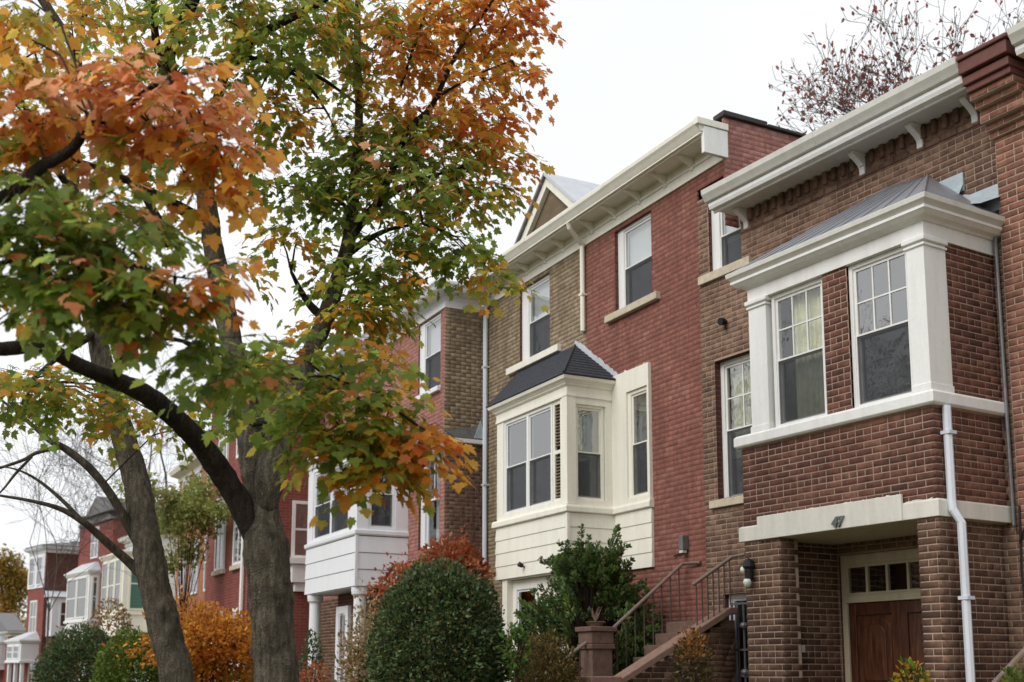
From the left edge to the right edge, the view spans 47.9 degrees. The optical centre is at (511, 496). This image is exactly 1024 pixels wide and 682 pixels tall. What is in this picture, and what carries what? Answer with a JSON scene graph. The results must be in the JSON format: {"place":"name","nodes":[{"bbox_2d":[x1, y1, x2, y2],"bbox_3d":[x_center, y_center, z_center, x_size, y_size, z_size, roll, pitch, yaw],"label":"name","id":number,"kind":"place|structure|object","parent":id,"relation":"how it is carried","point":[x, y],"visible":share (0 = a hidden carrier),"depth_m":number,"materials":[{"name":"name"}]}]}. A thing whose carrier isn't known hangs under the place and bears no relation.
{"place":"outdoors","nodes":[
{"label":"outdoors","id":0,"kind":"place"},
{"bbox_2d":[0,613,25,681],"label":"row house","id":1,"kind":"structure","parent":0,"point":[11,625],"depth_m":83.88,"materials":[{"name":"white paint"}]},
{"bbox_2d":[169,451,208,637],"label":"row house","id":2,"kind":"structure","parent":0,"point":[195,466],"depth_m":39.71,"materials":[{"name":"beige paint"}]},
{"bbox_2d":[178,545,186,597],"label":"window","id":3,"kind":"structure","parent":2,"relation":"in","point":[180,545],"depth_m":41.29,"materials":[{"name":"white paint"}]},
{"bbox_2d":[182,476,189,489],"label":"window","id":4,"kind":"structure","parent":2,"relation":"in","point":[184,480],"depth_m":41.82,"materials":[{"name":"white paint"}]},
{"bbox_2d":[190,539,199,594],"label":"window","id":5,"kind":"structure","parent":2,"relation":"in","point":[197,567],"depth_m":39.31,"materials":[{"name":"white paint"}]},
{"bbox_2d":[194,468,202,491],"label":"window","id":6,"kind":"structure","parent":2,"relation":"in","point":[197,472],"depth_m":39.84,"materials":[{"name":"white paint"}]},
{"bbox_2d":[203,535,206,591],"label":"window","id":7,"kind":"structure","parent":2,"relation":"in","point":[204,577],"depth_m":37.97,"materials":[{"name":"white paint"}]},
{"bbox_2d":[224,664,253,681],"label":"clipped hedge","id":8,"kind":"object","parent":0,"point":[243,676],"visible":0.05,"depth_m":23.51,"materials":[{"name":"green plant"}]},
{"bbox_2d":[0,0,1023,625],"label":"sky","id":9,"kind":"structure","parent":0,"point":[628,75],"materials":[{"name":"white"}]},
{"label":"ground","id":10,"kind":"structure","parent":0,"visible":0},
{"bbox_2d":[0,543,27,627],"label":"golden tree","id":11,"kind":"object","parent":10,"relation":"on","point":[13,580],"visible":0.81,"depth_m":104.40,"materials":[{"name":"plant"}]},
{"bbox_2d":[4,542,78,681],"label":"row house","id":12,"kind":"structure","parent":10,"relation":"on","point":[27,649],"depth_m":66.24,"materials":[{"name":"white paint"}]},
{"bbox_2d":[6,645,12,658],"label":"window","id":13,"kind":"structure","parent":12,"relation":"in","point":[9,647],"depth_m":66.42,"materials":[{"name":"white paint"}]},
{"bbox_2d":[13,645,19,658],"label":"window","id":14,"kind":"structure","parent":12,"relation":"in","point":[16,648],"depth_m":65.55,"materials":[{"name":"white paint"}]},
{"bbox_2d":[28,557,35,586],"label":"window","id":15,"kind":"structure","parent":12,"relation":"in","point":[31,580],"depth_m":67.69,"materials":[{"name":"white glass"}]},
{"bbox_2d":[28,663,35,681],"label":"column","id":16,"kind":"structure","parent":12,"relation":"in","point":[30,675],"depth_m":66.34,"materials":[{"name":"white paint"}]},
{"bbox_2d":[28,600,37,631],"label":"window","id":17,"kind":"structure","parent":12,"relation":"in","point":[33,604],"depth_m":66.92,"materials":[{"name":"white paint"}]},
{"bbox_2d":[36,555,43,585],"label":"window","id":18,"kind":"structure","parent":12,"relation":"in","point":[40,558],"depth_m":66.64,"materials":[{"name":"white paint"}]},
{"bbox_2d":[46,601,51,628],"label":"window","id":19,"kind":"structure","parent":12,"relation":"in","point":[47,601],"depth_m":65.50,"materials":[{"name":"white paint"}]},
{"bbox_2d":[58,601,65,626],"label":"window","id":20,"kind":"structure","parent":12,"relation":"in","point":[62,608],"depth_m":65.52,"materials":[{"name":"white paint"}]},
{"bbox_2d":[29,617,127,681],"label":"clipped hedge","id":21,"kind":"object","parent":10,"relation":"on","point":[51,666],"visible":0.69,"depth_m":25.21,"materials":[{"name":"green plant"}]},
{"bbox_2d":[0,415,198,649],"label":"bare tree","id":22,"kind":"object","parent":10,"relation":"on","point":[75,507],"visible":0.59,"depth_m":36.05,"materials":[{"name":"grey plant"}]},
{"bbox_2d":[1,330,210,553],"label":"bare tree","id":23,"kind":"object","parent":10,"relation":"on","point":[151,454],"visible":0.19,"depth_m":58.56,"materials":[{"name":"grey plant"}]},
{"bbox_2d":[89,598,133,647],"bbox_3d":[-11.375,4.659,32.648,1.414,3.638,1.440,0,-8,0],"label":"brown shrub","id":24,"kind":"object","parent":10,"relation":"on","point":[122,610],"visible":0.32,"depth_m":32.78,"materials":[{"name":"beige plant"}]},
{"bbox_2d":[63,496,172,680],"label":"row house","id":25,"kind":"structure","parent":10,"relation":"on","point":[83,597],"depth_m":58.70,"materials":[{"name":"red brick"}]},
{"bbox_2d":[65,578,77,619],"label":"window","id":26,"kind":"structure","parent":25,"relation":"in","point":[71,586],"depth_m":59.83,"materials":[{"name":"white glass"}]},
{"bbox_2d":[75,576,87,618],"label":"window","id":27,"kind":"structure","parent":25,"relation":"in","point":[82,585],"depth_m":58.52,"materials":[{"name":"white glass"}]},
{"bbox_2d":[90,575,98,617],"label":"window","id":28,"kind":"structure","parent":25,"relation":"in","point":[95,579],"depth_m":57.89,"materials":[{"name":"white paint"}]},
{"bbox_2d":[90,526,99,558],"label":"window","id":29,"kind":"structure","parent":25,"relation":"in","point":[94,553],"depth_m":59.28,"materials":[{"name":"white paint"}]},
{"bbox_2d":[0,0,236,681],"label":"maple tree","id":30,"kind":"object","parent":10,"relation":"on","point":[147,566],"visible":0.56,"depth_m":11.23,"materials":[{"name":"orange plant"}]},
{"bbox_2d":[89,624,159,681],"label":"clipped hedge","id":31,"kind":"object","parent":10,"relation":"on","point":[110,672],"visible":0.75,"depth_m":20.91,"materials":[{"name":"green plant"}]},
{"bbox_2d":[98,534,176,681],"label":"row house","id":32,"kind":"structure","parent":10,"relation":"on","point":[121,586],"depth_m":50.47,"materials":[{"name":"white paint"}]},
{"bbox_2d":[100,561,108,612],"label":"window","id":33,"kind":"structure","parent":32,"relation":"in","point":[104,588],"depth_m":52.83,"materials":[{"name":"white glass"}]},
{"bbox_2d":[107,559,115,611],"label":"window","id":34,"kind":"structure","parent":32,"relation":"in","point":[111,575],"depth_m":51.84,"materials":[{"name":"white glass"}]},
{"bbox_2d":[113,559,122,610],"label":"window","id":35,"kind":"structure","parent":32,"relation":"in","point":[119,565],"depth_m":50.84,"materials":[{"name":"white glass"}]},
{"bbox_2d":[127,557,142,609],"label":"window","id":36,"kind":"structure","parent":32,"relation":"in","point":[134,598],"depth_m":50.35,"materials":[{"name":"glass"}]},
{"bbox_2d":[112,469,231,630],"bbox_3d":[-8.354,2.634,29.823,3.715,7.007,2.753,0,-8,0],"label":"young tree","id":37,"kind":"object","parent":10,"relation":"on","point":[187,505],"visible":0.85,"depth_m":30.00,"materials":[{"name":"green plant"}]},
{"bbox_2d":[101,585,253,681],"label":"orange shrub","id":38,"kind":"object","parent":10,"relation":"on","point":[224,648],"visible":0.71,"depth_m":19.49,"materials":[{"name":"brown plant"}]},
{"bbox_2d":[201,356,324,681],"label":"row house","id":39,"kind":"structure","parent":10,"relation":"on","point":[226,585],"depth_m":29.23,"materials":[{"name":"red brick"}]},
{"bbox_2d":[214,496,226,570],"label":"window","id":40,"kind":"structure","parent":39,"relation":"in","point":[219,553],"depth_m":31.02,"materials":[{"name":"white paint"}]},
{"bbox_2d":[219,407,230,461],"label":"window","id":41,"kind":"structure","parent":39,"relation":"in","point":[225,452],"depth_m":31.31,"materials":[{"name":"white paint"}]},
{"bbox_2d":[229,608,237,673],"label":"window","id":42,"kind":"structure","parent":39,"relation":"in","point":[234,613],"depth_m":29.16,"materials":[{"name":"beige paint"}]},
{"bbox_2d":[232,521,240,564],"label":"window","id":43,"kind":"structure","parent":39,"relation":"in","point":[236,553],"depth_m":29.53,"materials":[{"name":"white paint"}]},
{"bbox_2d":[236,440,237,458],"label":"window","id":44,"kind":"structure","parent":39,"relation":"in","point":[236,440],"depth_m":30.00,"materials":[{"name":"white paint"}]},
{"bbox_2d":[291,500,307,557],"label":"window","id":45,"kind":"structure","parent":39,"relation":"in","point":[299,508],"depth_m":29.11,"materials":[{"name":"white paint"}]},
{"bbox_2d":[0,0,566,681],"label":"maple tree","id":46,"kind":"object","parent":10,"relation":"on","point":[102,282],"visible":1,"depth_m":8.08,"materials":[{"name":"green plant"}]},
{"bbox_2d":[298,629,325,681],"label":"potted shrub","id":47,"kind":"object","parent":10,"relation":"on","point":[304,657],"visible":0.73,"depth_m":19.78,"materials":[{"name":"green plant"}]},
{"bbox_2d":[299,659,331,681],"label":"rust shrub","id":48,"kind":"object","parent":10,"relation":"on","point":[311,671],"visible":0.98,"depth_m":17.77,"materials":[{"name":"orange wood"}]},
{"bbox_2d":[321,578,381,681],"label":"dried hydrangea","id":49,"kind":"object","parent":10,"relation":"on","point":[357,660],"visible":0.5,"depth_m":18.33,"materials":[{"name":"beige plant"}]},
{"bbox_2d":[362,544,424,678],"bbox_3d":[-1.973,2.704,20.002,1.380,3.766,1.097,0,-8,0],"label":"red shrub","id":50,"kind":"object","parent":10,"relation":"on","point":[389,575],"visible":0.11,"depth_m":20.11,"materials":[{"name":"brown plant"}]},
{"bbox_2d":[304,279,486,681],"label":"row house","id":51,"kind":"structure","parent":10,"relation":"on","point":[341,559],"depth_m":23.68,"materials":[{"name":"red brick"}]},
{"bbox_2d":[334,605,350,681],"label":"glazed door","id":52,"kind":"structure","parent":51,"relation":"in","point":[345,610],"depth_m":25.34,"materials":[{"name":"white paint"}]},
{"bbox_2d":[313,459,385,545],"bbox_3d":[-3.559,0.122,25.411,0.913,1.790,2.400,4,-10,-27],"label":"window","id":53,"kind":"structure","parent":51,"relation":"in","point":[338,524],"depth_m":25.38,"materials":[{"name":"grey glass"}]},
{"bbox_2d":[359,475,395,536],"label":"window","id":54,"kind":"structure","parent":51,"relation":"in","point":[383,518],"depth_m":23.92,"materials":[{"name":"white paint"}]},
{"bbox_2d":[415,313,440,399],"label":"window","id":55,"kind":"structure","parent":51,"relation":"in","point":[430,354],"depth_m":23.83,"materials":[{"name":"white paint"}]},
{"bbox_2d":[420,446,439,548],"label":"window","id":56,"kind":"structure","parent":51,"relation":"in","point":[429,527],"depth_m":23.46,"materials":[{"name":"white paint"}]},
{"bbox_2d":[447,451,482,556],"bbox_3d":[-0.917,0.481,22.635,0.833,2.950,0.046,4,-10,-27],"label":"climbing vine","id":57,"kind":"object","parent":51,"relation":"attached to","point":[473,537],"visible":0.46,"depth_m":22.71,"materials":[{"name":"brown plant"}]},
{"bbox_2d":[361,550,516,681],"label":"round shrub","id":58,"kind":"object","parent":10,"relation":"on","point":[393,646],"visible":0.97,"depth_m":16.65,"materials":[{"name":"green plant"}]},
{"bbox_2d":[418,525,495,668],"bbox_3d":[-1.075,2.575,20.439,1.614,4.152,1.600,0,-8,0],"label":"red shrub","id":59,"kind":"object","parent":10,"relation":"on","point":[449,550],"visible":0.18,"depth_m":20.44,"materials":[{"name":"brown plant"}]},
{"bbox_2d":[495,620,532,681],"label":"bright shrub","id":60,"kind":"object","parent":10,"relation":"on","point":[515,631],"visible":1,"depth_m":14.02,"materials":[{"name":"green plant"}]},
{"bbox_2d":[512,628,584,681],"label":"brown shrub","id":61,"kind":"object","parent":10,"relation":"on","point":[553,666],"visible":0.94,"depth_m":14.31,"materials":[{"name":"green plant"}]},
{"bbox_2d":[508,524,666,681],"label":"yew shrub","id":62,"kind":"object","parent":10,"relation":"on","point":[590,575],"visible":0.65,"depth_m":16.61,"materials":[{"name":"green plant"}]},
{"bbox_2d":[467,110,806,681],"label":"row house","id":63,"kind":"structure","parent":10,"relation":"on","point":[592,404],"depth_m":18.61,"materials":[{"name":"red brick"}]},
{"bbox_2d":[515,583,537,659],"bbox_3d":[0.548,2.767,19.529,0.713,2.740,0.800,4,-10,-27],"label":"garden door","id":64,"kind":"structure","parent":63,"relation":"in","point":[523,591],"depth_m":19.82,"materials":[{"name":"white paint"}]},
{"bbox_2d":[504,403,559,514],"bbox_3d":[0.644,-0.573,19.777,0.863,1.900,1.730,4,-10,-27],"label":"window","id":65,"kind":"structure","parent":63,"relation":"in","point":[528,437],"depth_m":19.86,"materials":[{"name":"grey glass"}]},
{"bbox_2d":[506,274,561,375],"bbox_3d":[0.765,-3.291,21.784,0.953,1.730,2.010,4,-10,-27],"label":"window","id":66,"kind":"structure","parent":63,"relation":"in","point":[536,347],"depth_m":21.75,"materials":[{"name":"white paint"}]},
{"bbox_2d":[559,404,604,500],"bbox_3d":[1.108,-0.661,18.850,0.560,1.800,0.613,4,-10,-27],"label":"window","id":67,"kind":"structure","parent":63,"relation":"in","point":[589,419],"depth_m":18.64,"materials":[{"name":"grey glass"}]},
{"bbox_2d":[604,213,659,323],"bbox_3d":[2.309,-3.763,18.865,0.963,1.660,1.500,4,-10,-27],"label":"window","id":68,"kind":"structure","parent":63,"relation":"in","point":[634,241],"depth_m":18.82,"materials":[{"name":"grey glass"}]},
{"bbox_2d":[628,386,648,498],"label":"window","id":69,"kind":"structure","parent":63,"relation":"in","point":[637,399],"depth_m":18.26,"materials":[{"name":"grey glass"}]},
{"bbox_2d":[540,552,745,681],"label":"front stoop","id":70,"kind":"object","parent":10,"relation":"on","point":[595,646],"visible":0.77,"depth_m":15.64,"materials":[{"name":"brown stone"}]},
{"bbox_2d":[586,607,605,625],"bbox_3d":[1.164,1.670,16.027,0.300,0.293,0.300,0,-8,0],"label":"planter","id":71,"kind":"object","parent":70,"relation":"on","point":[595,622],"visible":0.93,"depth_m":15.97,"materials":[{"name":"stone"}]},
{"bbox_2d":[669,626,717,681],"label":"autumn shrub","id":72,"kind":"object","parent":10,"relation":"on","point":[679,664],"visible":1,"depth_m":12.73,"materials":[{"name":"brown plant"}]},
{"bbox_2d":[697,56,1023,681],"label":"row house","id":73,"kind":"structure","parent":10,"relation":"on","point":[861,492],"depth_m":13.30,"materials":[{"name":"brown brick"}]},
{"bbox_2d":[698,211,751,285],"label":"window","id":74,"kind":"structure","parent":73,"relation":"in","point":[726,240],"depth_m":16.71,"materials":[{"name":"white paint"}]},
{"bbox_2d":[709,353,751,508],"bbox_3d":[3.509,-0.960,16.311,0.983,2.260,1.120,5,-10,-31],"label":"window","id":75,"kind":"structure","parent":73,"relation":"in","point":[735,373],"depth_m":16.36,"materials":[{"name":"white glass"}]},
{"bbox_2d":[729,593,748,681],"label":"storm door","id":76,"kind":"structure","parent":73,"relation":"in","point":[738,601],"depth_m":15.94,"materials":[{"name":"black paint"}]},
{"bbox_2d":[771,272,854,426],"bbox_3d":[3.800,-1.640,13.843,0.963,1.897,0.860,5,-10,-31],"label":"window","id":77,"kind":"structure","parent":73,"relation":"in","point":[797,312],"depth_m":13.67,"materials":[{"name":"grey glass"}]},
{"bbox_2d":[849,601,900,681],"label":"door","id":78,"kind":"structure","parent":73,"relation":"in","point":[874,638],"depth_m":13.80,"materials":[{"name":"brown wood"}]},
{"bbox_2d":[848,247,912,407],"bbox_3d":[4.438,-1.794,12.815,0.963,1.897,0.850,5,-10,-31],"label":"window","id":79,"kind":"structure","parent":73,"relation":"in","point":[878,285],"depth_m":12.75,"materials":[{"name":"grey glass"}]},
{"bbox_2d":[900,600,924,681],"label":"door","id":80,"kind":"structure","parent":73,"relation":"in","point":[910,610],"depth_m":13.36,"materials":[{"name":"brown wood"}]},
{"bbox_2d":[768,0,1023,133],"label":"red leaf tree","id":81,"kind":"object","parent":10,"relation":"on","point":[842,101],"visible":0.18,"depth_m":27.38,"materials":[{"name":"grey plant"}]},
{"bbox_2d":[888,656,933,681],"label":"flowering plant","id":82,"kind":"object","parent":10,"relation":"on","point":[920,676],"visible":1,"depth_m":10.47,"materials":[{"name":"green plant"}]},
{"bbox_2d":[956,20,1023,599],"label":"row house","id":83,"kind":"structure","parent":10,"relation":"on","point":[991,71],"depth_m":12.43,"materials":[{"name":"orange brick"}]},
{"bbox_2d":[992,647,1023,681],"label":"pipe railing","id":84,"kind":"object","parent":10,"relation":"on","point":[1019,656],"visible":0.62,"depth_m":10.43,"materials":[{"name":"metal"}]},
{"bbox_2d":[1001,661,1023,681],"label":"leafy plant","id":85,"kind":"object","parent":10,"relation":"on","point":[1007,677],"visible":1,"depth_m":10.07,"materials":[{"name":"green plant"}]}
]}

